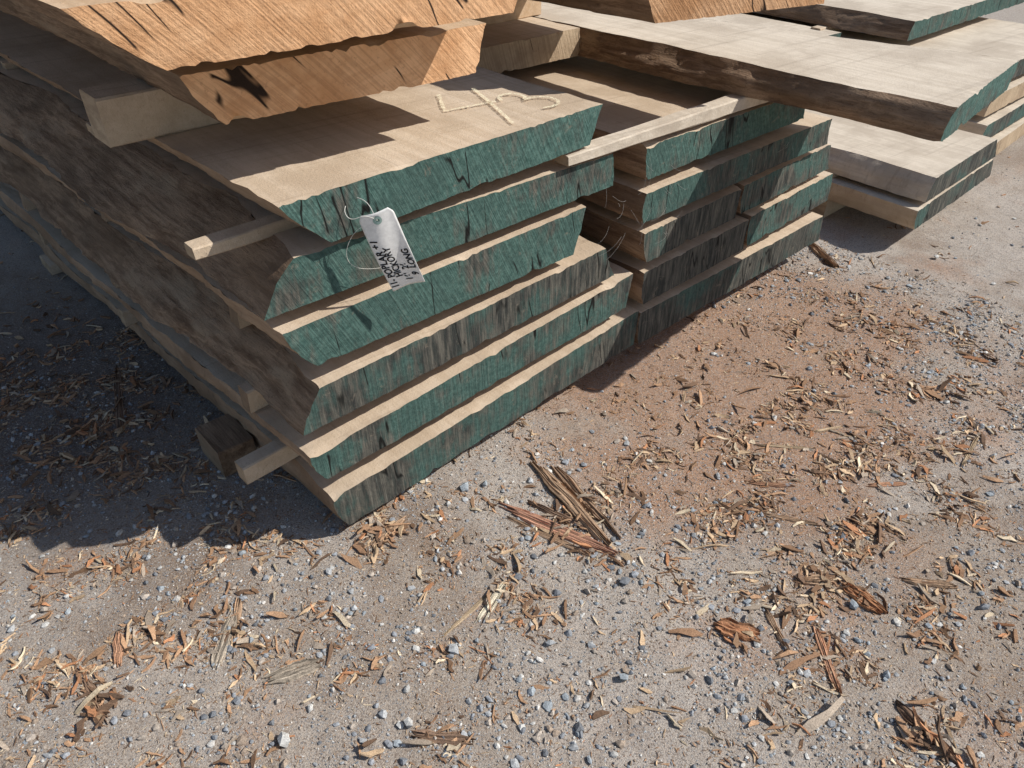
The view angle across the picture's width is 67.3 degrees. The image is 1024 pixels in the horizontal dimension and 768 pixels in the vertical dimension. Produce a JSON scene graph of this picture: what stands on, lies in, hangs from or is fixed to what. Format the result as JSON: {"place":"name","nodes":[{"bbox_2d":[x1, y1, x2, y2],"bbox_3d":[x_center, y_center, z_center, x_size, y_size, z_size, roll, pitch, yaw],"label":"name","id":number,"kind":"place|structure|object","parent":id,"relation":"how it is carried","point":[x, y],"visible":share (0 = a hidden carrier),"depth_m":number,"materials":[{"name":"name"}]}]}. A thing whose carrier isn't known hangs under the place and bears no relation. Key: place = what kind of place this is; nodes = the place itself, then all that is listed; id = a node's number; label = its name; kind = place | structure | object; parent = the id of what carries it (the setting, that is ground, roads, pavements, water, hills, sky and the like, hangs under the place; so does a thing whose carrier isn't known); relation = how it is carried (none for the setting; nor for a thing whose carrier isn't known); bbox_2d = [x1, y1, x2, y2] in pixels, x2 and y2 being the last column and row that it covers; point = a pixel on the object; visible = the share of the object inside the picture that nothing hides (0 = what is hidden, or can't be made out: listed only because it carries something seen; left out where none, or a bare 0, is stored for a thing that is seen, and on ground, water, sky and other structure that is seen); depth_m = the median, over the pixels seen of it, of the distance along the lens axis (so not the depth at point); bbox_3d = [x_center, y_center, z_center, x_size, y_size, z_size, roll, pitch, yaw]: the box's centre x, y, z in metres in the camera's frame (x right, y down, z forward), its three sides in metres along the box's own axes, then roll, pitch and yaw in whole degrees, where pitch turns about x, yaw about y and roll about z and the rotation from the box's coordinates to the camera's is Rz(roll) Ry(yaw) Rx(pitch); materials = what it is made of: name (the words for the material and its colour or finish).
{"place":"outdoors","nodes":[
{"label":"outdoors","id":0,"kind":"place"},
{"bbox_2d":[0,2,1023,767],"bbox_3d":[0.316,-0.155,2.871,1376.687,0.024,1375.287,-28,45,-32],"label":"ground","id":1,"kind":"structure","parent":0,"point":[998,262],"depth_m":2.06,"materials":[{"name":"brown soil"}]},
{"bbox_2d":[0,10,638,524],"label":"lumber stack","id":2,"kind":"object","parent":1,"relation":"on","point":[214,264],"visible":0.78,"depth_m":2.01,"materials":[{"name":"green wood"}]},
{"bbox_2d":[0,0,516,147],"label":"fresh sawn lumber","id":3,"kind":"object","parent":2,"relation":"on","point":[191,64],"visible":1,"depth_m":1.53,"materials":[{"name":"orange wood"}]},
{"bbox_2d":[344,197,424,290],"bbox_3d":[-0.274,-0.297,1.653,0.161,0.248,0.064,-4,37,-5],"label":"paper tag","id":4,"kind":"object","parent":2,"relation":"attached to","point":[390,248],"visible":0.98,"depth_m":1.64,"materials":[{"name":"white paper"}]},
{"bbox_2d":[437,88,558,122],"bbox_3d":[-0.054,-0.727,1.987,0.324,0.001,0.237,18,41,22],"label":"chalk number","id":5,"kind":"object","parent":2,"relation":"on","point":[501,112],"visible":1,"depth_m":1.99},
{"bbox_2d":[0,157,1023,767],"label":"wood chips","id":6,"kind":"object","parent":1,"relation":"on","point":[572,499],"visible":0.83,"depth_m":2.08,"materials":[{"name":"brown wood"}]},
{"bbox_2d":[477,17,832,343],"bbox_3d":[-0.826,-1.659,4.072,1.644,0.963,4.741,-28,45,-32],"label":"lumber stack","id":7,"kind":"object","parent":1,"relation":"on","point":[732,226],"visible":0.41,"depth_m":2.64,"materials":[{"name":"green wood"}]},
{"bbox_2d":[472,0,823,25],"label":"fresh sawn lumber","id":8,"kind":"object","parent":7,"relation":"on","point":[656,11],"visible":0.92,"depth_m":2.04,"materials":[{"name":"wood"}]},
{"bbox_2d":[602,123,815,254],"bbox_3d":[0.909,-0.819,2.679,1.784,0.318,0.025,-28,45,-32],"label":"cobweb","id":9,"kind":"object","parent":7,"relation":"attached to","point":[666,189],"visible":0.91,"depth_m":2.34},
{"bbox_2d":[532,2,1018,141],"bbox_3d":[0.389,-1.369,2.969,2.666,0.092,0.672,28,45,32],"label":"wide wooden plank","id":10,"kind":"object","parent":7,"relation":"on","point":[930,94],"visible":0.77,"depth_m":2.43,"materials":[{"name":"beige wood"}]},
{"bbox_2d":[700,0,1023,154],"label":"lumber stack","id":11,"kind":"object","parent":1,"relation":"on","point":[963,26],"visible":0.23,"depth_m":4.23,"materials":[{"name":"beige wood"}]},
{"bbox_2d":[805,109,996,229],"bbox_3d":[1.277,-1.441,4.305,0.946,0.331,2.432,-28,45,-32],"label":"lumber stack","id":12,"kind":"object","parent":1,"relation":"on","point":[906,180],"visible":0.38,"depth_m":3.52,"materials":[{"name":"beige wood"}]}
]}

